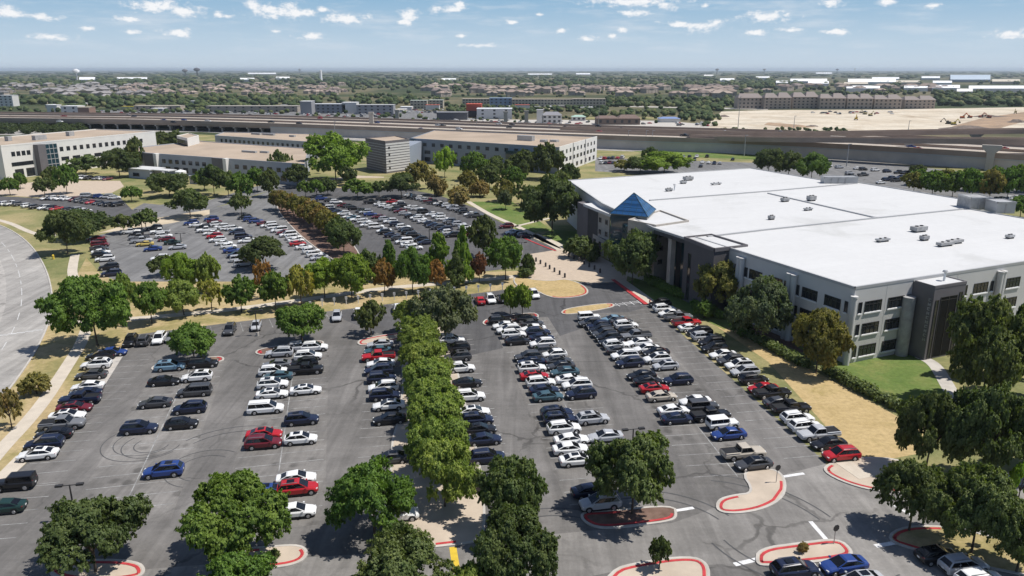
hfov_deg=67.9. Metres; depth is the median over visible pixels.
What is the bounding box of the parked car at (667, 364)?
[652,359,679,371]
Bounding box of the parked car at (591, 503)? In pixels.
[578,492,621,512]
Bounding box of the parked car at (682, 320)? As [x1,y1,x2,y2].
[671,316,701,325]
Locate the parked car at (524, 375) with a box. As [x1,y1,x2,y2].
[519,370,549,380]
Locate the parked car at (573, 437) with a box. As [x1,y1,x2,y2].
[553,432,589,443]
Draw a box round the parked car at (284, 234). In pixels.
[279,230,296,237]
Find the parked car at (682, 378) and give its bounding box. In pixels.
[662,371,693,386]
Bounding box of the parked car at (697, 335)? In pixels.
[690,330,715,341]
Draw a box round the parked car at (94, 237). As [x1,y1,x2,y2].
[87,235,104,240]
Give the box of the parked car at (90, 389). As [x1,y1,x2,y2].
[68,386,102,394]
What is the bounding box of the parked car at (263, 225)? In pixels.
[260,221,276,227]
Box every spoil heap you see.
[938,125,985,128]
[973,115,1003,116]
[1008,119,1023,122]
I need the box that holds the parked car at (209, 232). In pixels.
[203,230,219,235]
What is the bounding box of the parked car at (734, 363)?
[724,357,754,369]
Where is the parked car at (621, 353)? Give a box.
[610,348,638,360]
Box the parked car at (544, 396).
[532,390,563,402]
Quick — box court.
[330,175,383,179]
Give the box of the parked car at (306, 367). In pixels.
[287,361,323,375]
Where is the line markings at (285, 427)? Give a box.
[128,354,737,508]
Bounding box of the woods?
[0,71,1023,125]
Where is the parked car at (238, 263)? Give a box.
[233,259,254,267]
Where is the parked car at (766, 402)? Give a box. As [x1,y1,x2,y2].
[762,395,790,407]
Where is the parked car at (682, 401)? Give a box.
[678,394,711,405]
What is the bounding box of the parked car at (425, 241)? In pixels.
[417,239,432,244]
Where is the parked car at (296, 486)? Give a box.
[277,477,318,496]
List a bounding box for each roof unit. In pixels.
[683,176,693,180]
[768,215,774,219]
[780,197,789,201]
[806,195,816,200]
[875,237,890,242]
[910,225,927,232]
[919,234,929,240]
[936,240,954,246]
[946,238,963,244]
[1005,234,1014,238]
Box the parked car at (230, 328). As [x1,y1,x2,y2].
[222,321,236,335]
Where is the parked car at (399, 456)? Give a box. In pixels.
[371,450,409,464]
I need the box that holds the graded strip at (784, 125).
[764,122,805,127]
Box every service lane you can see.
[0,196,157,223]
[132,182,308,217]
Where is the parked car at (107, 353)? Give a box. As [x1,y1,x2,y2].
[85,350,116,360]
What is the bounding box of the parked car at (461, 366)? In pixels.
[451,360,474,373]
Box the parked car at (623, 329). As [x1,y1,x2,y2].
[617,325,641,333]
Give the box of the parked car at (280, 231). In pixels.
[276,229,287,234]
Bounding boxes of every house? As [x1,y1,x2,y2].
[0,88,12,92]
[0,90,9,94]
[18,85,34,89]
[29,89,41,93]
[40,88,58,93]
[43,82,54,86]
[55,89,73,93]
[62,92,74,95]
[67,87,83,88]
[72,89,95,93]
[78,83,94,86]
[89,87,109,90]
[92,91,111,95]
[115,91,130,96]
[117,87,128,90]
[134,90,153,95]
[147,85,155,89]
[158,88,170,93]
[163,90,175,94]
[213,88,224,92]
[241,90,252,94]
[256,90,268,94]
[281,90,293,94]
[297,85,307,88]
[303,89,310,93]
[313,90,324,93]
[325,90,338,94]
[328,88,340,92]
[420,86,434,90]
[431,88,451,95]
[434,85,449,88]
[436,91,450,96]
[469,86,486,92]
[477,87,484,92]
[487,91,497,95]
[500,86,515,89]
[506,90,524,96]
[523,88,534,93]
[525,91,533,95]
[527,85,540,87]
[533,87,551,93]
[545,86,560,92]
[554,90,565,94]
[556,85,567,90]
[568,89,575,95]
[575,91,585,95]
[586,87,601,91]
[590,85,604,90]
[607,89,618,93]
[615,90,633,96]
[616,87,632,90]
[635,84,649,86]
[641,87,656,92]
[659,85,670,89]
[668,91,683,96]
[682,85,697,90]
[688,88,697,91]
[694,90,709,96]
[710,91,732,98]
[722,89,736,95]
[727,85,739,89]
[743,87,753,92]
[761,88,770,92]
[775,84,788,88]
[781,85,793,90]
[793,84,804,88]
[808,83,822,88]
[836,85,848,89]
[874,84,891,88]
[874,88,885,91]
[891,86,900,90]
[918,84,934,86]
[926,86,942,90]
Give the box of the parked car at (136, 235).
[128,233,149,239]
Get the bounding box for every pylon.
[368,112,373,122]
[394,110,399,118]
[503,111,507,121]
[524,110,528,122]
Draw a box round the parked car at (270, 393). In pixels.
[255,387,288,398]
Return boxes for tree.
[0,177,19,194]
[0,387,23,427]
[13,172,27,188]
[31,177,56,195]
[34,209,93,254]
[34,273,132,345]
[34,492,153,575]
[40,165,59,180]
[51,163,78,193]
[65,154,99,173]
[65,208,113,231]
[96,147,141,177]
[110,213,134,229]
[110,272,135,302]
[120,185,142,200]
[123,136,144,160]
[129,208,158,226]
[129,280,167,322]
[144,172,188,196]
[146,254,168,272]
[155,131,169,144]
[159,251,195,284]
[164,188,208,217]
[164,278,199,314]
[166,129,180,143]
[166,320,216,356]
[174,468,291,561]
[190,170,208,189]
[193,251,220,282]
[196,278,223,311]
[196,550,277,575]
[197,164,224,194]
[213,170,231,196]
[220,273,256,311]
[225,170,256,195]
[227,190,252,213]
[236,235,286,264]
[247,166,262,191]
[252,258,270,288]
[256,269,289,310]
[257,167,280,192]
[267,149,292,161]
[267,190,277,205]
[271,190,282,210]
[274,302,326,340]
[275,191,288,210]
[282,163,310,185]
[282,192,300,215]
[285,264,314,304]
[286,194,300,212]
[292,196,310,219]
[296,180,314,196]
[296,198,317,223]
[301,201,321,223]
[302,256,340,297]
[303,130,371,180]
[306,179,325,195]
[308,204,328,229]
[313,207,338,229]
[318,212,341,233]
[319,176,336,191]
[323,454,416,534]
[324,215,346,236]
[327,221,362,253]
[328,252,375,297]
[338,165,357,181]
[341,178,373,197]
[352,519,456,575]
[354,299,386,334]
[360,248,381,281]
[370,180,384,196]
[372,257,395,294]
[382,239,399,277]
[383,172,420,197]
[391,300,413,319]
[393,311,440,340]
[394,246,430,292]
[397,324,447,355]
[397,341,454,371]
[401,356,451,396]
[403,282,478,335]
[403,413,469,462]
[405,159,436,188]
[405,392,462,433]
[406,374,465,407]
[409,437,483,506]
[425,173,448,195]
[426,232,451,277]
[428,259,445,288]
[432,145,456,177]
[446,185,469,204]
[447,248,465,286]
[453,559,488,575]
[454,224,473,281]
[457,170,478,187]
[459,151,489,171]
[466,214,497,253]
[468,179,489,196]
[469,501,560,575]
[470,251,486,281]
[472,454,548,513]
[474,163,500,188]
[483,155,512,180]
[484,235,522,279]
[491,178,515,197]
[497,189,513,209]
[500,165,526,184]
[500,285,514,313]
[508,148,537,174]
[510,283,532,313]
[512,183,525,200]
[518,173,581,233]
[521,253,535,271]
[532,141,565,174]
[552,169,571,179]
[557,162,580,179]
[584,429,675,513]
[600,227,661,284]
[613,159,633,169]
[624,156,655,171]
[636,150,694,173]
[641,146,659,156]
[648,535,672,568]
[693,259,738,302]
[723,274,794,334]
[752,147,785,170]
[772,150,802,173]
[791,307,855,372]
[794,151,831,177]
[869,457,954,530]
[894,389,967,465]
[900,171,927,190]
[908,164,927,171]
[910,168,926,179]
[919,169,945,193]
[926,380,1023,469]
[936,168,953,179]
[936,170,966,196]
[936,457,1020,552]
[946,293,1023,390]
[955,295,982,374]
[956,168,988,193]
[963,167,980,178]
[978,167,1008,196]
[992,165,1006,172]
[993,496,1023,571]
[994,165,1022,197]
[1007,164,1023,191]
[1008,461,1023,496]
[1012,195,1023,216]
[1015,167,1023,191]
[1015,305,1023,376]
[1016,303,1023,314]
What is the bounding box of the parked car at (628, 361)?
[615,355,644,368]
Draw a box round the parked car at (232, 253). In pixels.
[226,250,238,257]
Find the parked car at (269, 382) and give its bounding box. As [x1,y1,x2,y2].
[256,376,288,389]
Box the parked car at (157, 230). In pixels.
[150,227,169,234]
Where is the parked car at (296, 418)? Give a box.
[284,410,318,426]
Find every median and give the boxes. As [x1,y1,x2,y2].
[277,206,358,259]
[333,178,389,188]
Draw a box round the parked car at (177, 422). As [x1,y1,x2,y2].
[164,416,198,430]
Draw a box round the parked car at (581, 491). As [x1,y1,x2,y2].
[570,482,598,499]
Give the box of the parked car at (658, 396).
[645,390,677,402]
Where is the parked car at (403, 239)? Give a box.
[395,236,412,244]
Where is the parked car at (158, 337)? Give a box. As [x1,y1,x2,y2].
[151,330,166,344]
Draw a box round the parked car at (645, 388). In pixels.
[638,382,669,393]
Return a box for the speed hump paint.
[449,547,458,565]
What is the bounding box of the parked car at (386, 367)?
[364,362,392,375]
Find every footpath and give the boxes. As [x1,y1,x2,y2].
[0,219,55,235]
[0,330,90,459]
[48,275,517,325]
[67,254,79,276]
[467,201,561,249]
[515,218,549,226]
[915,357,956,398]
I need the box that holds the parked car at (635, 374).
[626,369,656,379]
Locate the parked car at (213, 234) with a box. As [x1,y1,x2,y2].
[206,232,222,238]
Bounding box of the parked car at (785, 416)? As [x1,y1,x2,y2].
[779,409,814,423]
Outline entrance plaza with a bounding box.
[0,181,123,197]
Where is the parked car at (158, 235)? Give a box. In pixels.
[155,232,172,238]
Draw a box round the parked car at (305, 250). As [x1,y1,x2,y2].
[302,246,319,253]
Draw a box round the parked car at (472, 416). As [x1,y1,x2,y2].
[461,411,493,423]
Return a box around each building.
[0,95,19,105]
[0,129,156,178]
[46,104,61,111]
[60,105,84,111]
[77,107,95,111]
[121,106,133,109]
[134,105,184,110]
[139,141,309,184]
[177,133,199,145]
[206,105,300,111]
[215,132,344,157]
[300,101,314,113]
[315,103,344,113]
[341,102,358,113]
[356,104,395,113]
[365,135,421,173]
[400,106,412,109]
[409,130,596,173]
[410,100,427,108]
[425,104,439,109]
[429,100,443,107]
[436,111,467,119]
[462,98,489,105]
[466,103,481,117]
[477,108,511,118]
[490,98,511,106]
[512,99,540,105]
[515,104,529,107]
[536,109,543,122]
[541,99,572,106]
[542,112,561,122]
[567,168,1023,365]
[571,115,585,120]
[572,98,605,106]
[595,115,640,124]
[657,117,679,121]
[734,93,761,108]
[761,92,791,108]
[790,92,817,108]
[816,93,845,108]
[845,94,873,108]
[872,94,901,108]
[901,96,935,108]
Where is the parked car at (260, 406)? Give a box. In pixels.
[246,399,283,415]
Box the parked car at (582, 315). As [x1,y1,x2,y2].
[577,311,599,320]
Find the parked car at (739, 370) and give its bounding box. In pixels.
[729,363,760,377]
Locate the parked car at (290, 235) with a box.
[285,233,301,239]
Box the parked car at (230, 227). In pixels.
[226,225,241,230]
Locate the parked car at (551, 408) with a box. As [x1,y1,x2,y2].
[540,404,573,416]
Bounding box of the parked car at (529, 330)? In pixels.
[525,326,550,335]
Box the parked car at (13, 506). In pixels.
[0,497,27,514]
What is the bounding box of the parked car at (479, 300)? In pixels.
[474,296,485,304]
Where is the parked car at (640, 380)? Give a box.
[632,375,663,385]
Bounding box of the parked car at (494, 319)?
[487,314,511,324]
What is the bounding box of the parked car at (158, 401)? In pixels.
[137,396,173,409]
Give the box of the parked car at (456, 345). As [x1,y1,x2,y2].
[445,340,470,352]
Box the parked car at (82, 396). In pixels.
[57,390,102,403]
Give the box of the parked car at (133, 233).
[128,231,143,235]
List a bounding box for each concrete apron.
[0,456,27,478]
[83,348,127,381]
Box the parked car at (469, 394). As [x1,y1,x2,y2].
[457,388,485,401]
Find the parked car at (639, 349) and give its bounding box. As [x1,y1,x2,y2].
[633,343,659,353]
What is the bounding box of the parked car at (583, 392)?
[565,385,596,400]
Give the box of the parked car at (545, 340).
[529,336,555,347]
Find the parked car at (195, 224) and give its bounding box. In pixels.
[189,222,202,227]
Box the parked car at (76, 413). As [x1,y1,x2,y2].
[47,408,86,418]
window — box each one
[11,161,23,166]
[15,169,23,173]
[22,160,33,165]
[26,167,35,176]
[609,215,627,274]
[674,241,677,283]
[679,243,683,286]
[685,253,690,299]
[744,267,747,278]
[748,269,761,280]
[794,305,797,317]
[795,285,799,296]
[799,307,811,315]
[800,286,817,303]
[823,294,840,311]
[843,301,847,314]
[851,346,856,358]
[854,324,859,336]
[857,302,862,314]
[858,343,875,357]
[860,321,878,335]
[863,299,881,313]
[880,339,896,353]
[883,317,899,331]
[887,295,904,309]
[972,282,988,295]
[989,281,994,292]
[1005,276,1020,289]
[1006,296,1016,307]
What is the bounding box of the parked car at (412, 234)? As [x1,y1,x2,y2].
[405,231,421,236]
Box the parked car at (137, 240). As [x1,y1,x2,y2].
[130,236,152,243]
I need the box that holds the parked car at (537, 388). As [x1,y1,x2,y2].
[528,383,559,394]
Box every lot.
[0,286,841,575]
[91,191,330,281]
[96,110,200,112]
[192,112,296,115]
[277,187,555,273]
[298,110,436,115]
[298,113,470,119]
[461,119,710,127]
[595,158,1023,209]
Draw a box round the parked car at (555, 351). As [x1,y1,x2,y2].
[542,348,567,357]
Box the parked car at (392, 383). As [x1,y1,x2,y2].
[368,378,398,391]
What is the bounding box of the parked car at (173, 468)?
[141,459,184,480]
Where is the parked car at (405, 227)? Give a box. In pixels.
[398,226,413,231]
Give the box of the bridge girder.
[0,121,269,127]
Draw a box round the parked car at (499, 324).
[492,321,516,328]
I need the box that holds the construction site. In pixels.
[709,107,1023,130]
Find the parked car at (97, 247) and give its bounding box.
[89,245,108,250]
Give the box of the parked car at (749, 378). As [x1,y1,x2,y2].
[737,371,768,385]
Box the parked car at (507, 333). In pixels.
[500,328,526,338]
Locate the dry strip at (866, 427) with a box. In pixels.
[629,278,922,457]
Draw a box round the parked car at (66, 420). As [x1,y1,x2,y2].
[37,414,86,430]
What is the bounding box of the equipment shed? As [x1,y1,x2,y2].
[126,166,165,178]
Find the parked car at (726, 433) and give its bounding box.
[710,426,747,441]
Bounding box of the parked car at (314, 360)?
[289,355,318,364]
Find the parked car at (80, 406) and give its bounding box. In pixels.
[55,401,93,411]
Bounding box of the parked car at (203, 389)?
[176,382,212,398]
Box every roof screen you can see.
[820,175,858,183]
[957,194,992,209]
[984,199,1016,213]
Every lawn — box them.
[0,206,48,234]
[385,173,516,200]
[473,202,550,231]
[542,230,576,244]
[586,117,717,119]
[628,278,731,328]
[634,151,756,158]
[767,336,897,415]
[793,344,942,402]
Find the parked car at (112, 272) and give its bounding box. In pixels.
[100,268,121,276]
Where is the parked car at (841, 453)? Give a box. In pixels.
[821,444,861,462]
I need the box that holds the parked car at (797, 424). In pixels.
[787,417,822,432]
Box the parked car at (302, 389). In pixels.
[289,383,321,396]
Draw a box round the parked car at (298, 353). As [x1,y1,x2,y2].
[293,349,321,359]
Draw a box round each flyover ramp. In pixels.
[560,126,1023,135]
[688,135,1023,143]
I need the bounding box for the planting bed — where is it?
[723,316,803,351]
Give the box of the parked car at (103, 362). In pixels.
[79,356,112,370]
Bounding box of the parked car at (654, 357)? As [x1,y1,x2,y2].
[642,351,671,364]
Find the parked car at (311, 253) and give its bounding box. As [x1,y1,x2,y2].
[306,250,323,256]
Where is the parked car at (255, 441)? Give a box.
[244,433,281,450]
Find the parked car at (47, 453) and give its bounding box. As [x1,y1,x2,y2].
[15,446,59,462]
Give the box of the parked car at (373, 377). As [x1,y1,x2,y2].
[366,371,396,383]
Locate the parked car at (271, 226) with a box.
[266,223,281,229]
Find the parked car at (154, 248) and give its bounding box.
[143,245,161,251]
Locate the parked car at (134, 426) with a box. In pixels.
[119,419,158,435]
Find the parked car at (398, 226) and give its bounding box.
[395,223,410,228]
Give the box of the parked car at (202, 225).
[195,223,210,229]
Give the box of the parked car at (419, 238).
[413,235,428,241]
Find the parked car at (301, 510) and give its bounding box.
[287,501,316,518]
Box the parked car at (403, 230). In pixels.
[401,228,416,234]
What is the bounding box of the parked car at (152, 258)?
[150,253,169,260]
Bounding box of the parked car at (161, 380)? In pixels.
[147,375,180,386]
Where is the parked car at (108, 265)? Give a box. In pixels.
[98,262,119,270]
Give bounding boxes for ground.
[0,70,1023,141]
[0,134,1023,478]
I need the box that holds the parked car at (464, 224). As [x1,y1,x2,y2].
[458,223,470,228]
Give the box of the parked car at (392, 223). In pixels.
[389,220,402,226]
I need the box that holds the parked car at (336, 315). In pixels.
[331,309,341,321]
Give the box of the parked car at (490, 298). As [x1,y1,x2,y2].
[484,292,496,303]
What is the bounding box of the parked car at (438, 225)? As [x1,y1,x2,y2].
[431,223,445,229]
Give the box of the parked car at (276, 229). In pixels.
[270,225,287,232]
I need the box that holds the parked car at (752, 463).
[733,455,773,472]
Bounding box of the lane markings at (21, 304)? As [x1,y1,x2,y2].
[0,242,42,349]
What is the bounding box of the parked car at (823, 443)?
[809,436,847,451]
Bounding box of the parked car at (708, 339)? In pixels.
[698,335,725,345]
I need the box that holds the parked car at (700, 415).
[689,405,731,423]
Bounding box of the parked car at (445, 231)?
[441,229,452,234]
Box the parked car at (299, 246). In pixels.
[295,244,312,249]
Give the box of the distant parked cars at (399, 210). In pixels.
[0,108,1023,225]
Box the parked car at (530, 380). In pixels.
[525,374,555,386]
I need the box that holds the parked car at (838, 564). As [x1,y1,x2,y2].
[818,553,869,575]
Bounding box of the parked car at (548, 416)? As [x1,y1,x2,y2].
[542,410,576,424]
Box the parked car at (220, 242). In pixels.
[215,240,232,245]
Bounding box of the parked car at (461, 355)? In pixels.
[444,349,471,361]
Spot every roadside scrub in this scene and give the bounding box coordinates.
[0,115,137,134]
[377,115,847,130]
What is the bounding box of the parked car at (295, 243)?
[289,240,306,246]
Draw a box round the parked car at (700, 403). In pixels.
[687,397,718,409]
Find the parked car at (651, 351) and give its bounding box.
[642,347,669,355]
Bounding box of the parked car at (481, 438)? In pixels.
[467,431,501,446]
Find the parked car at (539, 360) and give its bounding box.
[517,356,544,364]
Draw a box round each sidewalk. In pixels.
[532,234,562,248]
[617,280,872,478]
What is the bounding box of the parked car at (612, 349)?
[605,345,630,353]
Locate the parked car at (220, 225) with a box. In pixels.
[214,223,228,229]
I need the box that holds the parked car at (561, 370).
[550,366,579,376]
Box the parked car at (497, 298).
[495,295,503,302]
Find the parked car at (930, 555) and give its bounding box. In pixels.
[913,544,955,566]
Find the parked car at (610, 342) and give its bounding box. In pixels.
[602,338,629,347]
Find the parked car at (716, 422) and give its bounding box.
[705,414,738,430]
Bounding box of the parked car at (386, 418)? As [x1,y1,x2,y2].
[372,412,405,425]
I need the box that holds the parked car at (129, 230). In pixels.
[120,227,140,234]
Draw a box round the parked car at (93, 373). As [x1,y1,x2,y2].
[74,368,108,380]
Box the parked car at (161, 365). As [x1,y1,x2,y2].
[154,359,185,372]
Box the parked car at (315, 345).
[300,340,327,351]
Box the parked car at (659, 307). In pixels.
[652,303,675,311]
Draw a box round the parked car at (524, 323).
[519,318,544,326]
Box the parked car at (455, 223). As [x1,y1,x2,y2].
[451,220,466,226]
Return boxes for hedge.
[642,274,684,298]
[689,298,725,318]
[741,329,812,368]
[820,363,902,409]
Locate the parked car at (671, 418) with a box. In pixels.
[660,411,694,425]
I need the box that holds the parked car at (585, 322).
[578,316,599,327]
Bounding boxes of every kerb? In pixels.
[0,225,52,388]
[523,238,555,250]
[611,279,647,303]
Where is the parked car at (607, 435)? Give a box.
[587,429,623,443]
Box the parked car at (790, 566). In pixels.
[769,556,820,575]
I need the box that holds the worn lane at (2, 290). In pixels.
[0,261,5,320]
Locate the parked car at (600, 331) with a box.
[591,326,614,336]
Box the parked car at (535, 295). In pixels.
[528,288,539,298]
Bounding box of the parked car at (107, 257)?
[94,254,114,262]
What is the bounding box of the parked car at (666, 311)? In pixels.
[658,308,675,316]
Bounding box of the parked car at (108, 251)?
[91,248,110,253]
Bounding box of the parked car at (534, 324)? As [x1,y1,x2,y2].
[521,323,546,330]
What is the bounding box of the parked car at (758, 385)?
[747,382,778,392]
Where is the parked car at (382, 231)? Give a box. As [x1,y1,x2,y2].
[379,228,394,234]
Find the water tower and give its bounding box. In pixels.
[72,69,79,79]
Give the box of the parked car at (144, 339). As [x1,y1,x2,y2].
[136,334,152,345]
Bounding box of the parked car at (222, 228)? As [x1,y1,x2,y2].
[220,225,227,230]
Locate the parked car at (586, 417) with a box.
[575,410,609,425]
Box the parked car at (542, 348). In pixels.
[534,344,558,353]
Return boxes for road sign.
[775,465,780,481]
[833,525,838,543]
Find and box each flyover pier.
[970,134,983,136]
[982,144,1001,170]
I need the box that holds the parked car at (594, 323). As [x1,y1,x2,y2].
[586,319,610,328]
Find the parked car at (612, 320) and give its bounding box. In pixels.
[609,316,633,324]
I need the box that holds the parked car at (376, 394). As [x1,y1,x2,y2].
[369,387,400,401]
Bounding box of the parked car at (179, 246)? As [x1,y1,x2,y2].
[168,244,186,249]
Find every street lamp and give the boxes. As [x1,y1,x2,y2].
[54,482,83,500]
[247,309,262,335]
[622,426,644,437]
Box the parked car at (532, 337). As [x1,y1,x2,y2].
[528,332,554,340]
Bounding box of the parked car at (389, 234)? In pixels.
[384,232,399,237]
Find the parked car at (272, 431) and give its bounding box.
[245,426,282,438]
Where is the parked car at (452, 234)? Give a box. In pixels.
[445,231,458,237]
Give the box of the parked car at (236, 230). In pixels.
[228,228,244,234]
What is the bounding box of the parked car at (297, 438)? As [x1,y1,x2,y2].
[283,431,317,446]
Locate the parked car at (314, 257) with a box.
[310,254,328,260]
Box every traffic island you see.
[49,559,144,575]
[151,356,223,370]
[245,544,307,568]
[255,340,323,354]
[357,333,397,345]
[390,326,485,547]
[483,313,538,325]
[513,276,587,297]
[561,303,613,314]
[581,506,676,528]
[608,556,709,575]
[716,469,785,513]
[755,539,852,566]
[824,457,918,493]
[889,525,1023,575]
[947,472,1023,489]
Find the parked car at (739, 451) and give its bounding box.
[719,442,766,461]
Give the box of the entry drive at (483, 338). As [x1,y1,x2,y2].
[341,281,648,354]
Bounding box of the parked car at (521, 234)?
[516,231,532,237]
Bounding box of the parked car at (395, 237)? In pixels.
[391,235,402,240]
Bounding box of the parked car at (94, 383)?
[70,380,105,390]
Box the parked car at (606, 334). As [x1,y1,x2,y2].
[595,330,621,340]
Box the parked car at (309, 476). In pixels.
[275,469,316,482]
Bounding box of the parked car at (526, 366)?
[517,360,546,372]
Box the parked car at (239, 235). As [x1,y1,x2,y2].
[234,232,252,239]
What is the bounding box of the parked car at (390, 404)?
[372,398,404,411]
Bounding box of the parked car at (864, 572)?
[842,569,882,575]
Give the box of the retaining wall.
[270,127,1023,169]
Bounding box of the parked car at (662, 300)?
[648,298,671,306]
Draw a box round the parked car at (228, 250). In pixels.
[223,247,239,253]
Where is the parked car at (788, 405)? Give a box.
[770,398,811,413]
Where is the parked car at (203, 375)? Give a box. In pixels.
[181,368,212,383]
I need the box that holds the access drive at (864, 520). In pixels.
[143,464,1023,575]
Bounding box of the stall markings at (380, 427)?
[0,298,820,538]
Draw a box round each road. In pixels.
[0,128,960,167]
[0,226,50,393]
[609,106,767,109]
[953,112,1023,127]
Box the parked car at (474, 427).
[466,422,496,434]
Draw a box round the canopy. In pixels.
[153,168,176,173]
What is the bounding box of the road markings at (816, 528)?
[614,301,909,575]
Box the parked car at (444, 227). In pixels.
[437,225,452,231]
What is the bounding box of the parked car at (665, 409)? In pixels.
[656,403,689,414]
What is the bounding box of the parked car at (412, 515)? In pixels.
[376,503,418,521]
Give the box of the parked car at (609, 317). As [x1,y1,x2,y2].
[601,314,623,321]
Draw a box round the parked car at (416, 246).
[405,243,422,249]
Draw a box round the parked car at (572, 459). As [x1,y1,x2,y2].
[558,451,587,468]
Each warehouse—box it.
[79,77,94,80]
[117,77,146,79]
[248,73,275,74]
[720,78,733,82]
[756,76,769,78]
[790,79,826,83]
[808,81,828,85]
[816,72,831,73]
[844,82,867,85]
[846,86,879,91]
[848,79,895,84]
[872,77,898,79]
[896,80,919,84]
[904,86,927,91]
[921,76,939,79]
[932,85,959,90]
[933,81,951,84]
[950,75,989,81]
[957,89,972,92]
[968,86,1023,91]
[992,79,1019,83]
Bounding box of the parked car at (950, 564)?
[937,552,989,575]
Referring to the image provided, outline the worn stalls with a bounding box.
[76,312,788,528]
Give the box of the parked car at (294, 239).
[287,237,304,241]
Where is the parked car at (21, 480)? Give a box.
[0,470,37,492]
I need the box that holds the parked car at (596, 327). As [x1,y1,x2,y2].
[588,323,610,332]
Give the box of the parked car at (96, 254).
[91,250,111,257]
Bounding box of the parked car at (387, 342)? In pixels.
[367,339,393,347]
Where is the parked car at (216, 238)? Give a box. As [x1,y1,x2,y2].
[209,235,225,242]
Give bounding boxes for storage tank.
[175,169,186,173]
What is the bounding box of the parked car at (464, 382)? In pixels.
[452,376,482,387]
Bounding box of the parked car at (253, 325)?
[249,319,261,330]
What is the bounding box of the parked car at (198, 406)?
[172,398,207,415]
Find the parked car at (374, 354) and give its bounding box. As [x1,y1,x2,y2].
[361,349,394,362]
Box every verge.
[0,258,518,470]
[100,210,209,232]
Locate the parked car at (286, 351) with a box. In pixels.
[265,345,293,358]
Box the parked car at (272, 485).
[262,483,277,493]
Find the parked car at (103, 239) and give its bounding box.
[90,238,106,243]
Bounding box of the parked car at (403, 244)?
[400,241,416,247]
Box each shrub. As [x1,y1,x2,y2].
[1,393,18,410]
[16,371,51,395]
[266,547,280,559]
[517,266,535,277]
[562,234,597,257]
[585,243,599,261]
[692,298,715,317]
[728,323,752,336]
[797,541,808,552]
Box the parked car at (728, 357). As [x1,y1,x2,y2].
[716,352,743,365]
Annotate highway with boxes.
[0,112,1023,159]
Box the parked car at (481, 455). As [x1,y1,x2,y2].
[469,447,505,464]
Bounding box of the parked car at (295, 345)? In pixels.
[287,340,303,351]
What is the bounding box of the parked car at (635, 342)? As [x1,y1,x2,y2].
[626,337,652,347]
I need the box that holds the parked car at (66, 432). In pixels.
[33,426,74,438]
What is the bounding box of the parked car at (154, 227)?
[146,223,162,230]
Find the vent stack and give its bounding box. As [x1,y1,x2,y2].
[942,270,947,280]
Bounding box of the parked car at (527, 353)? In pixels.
[514,349,541,360]

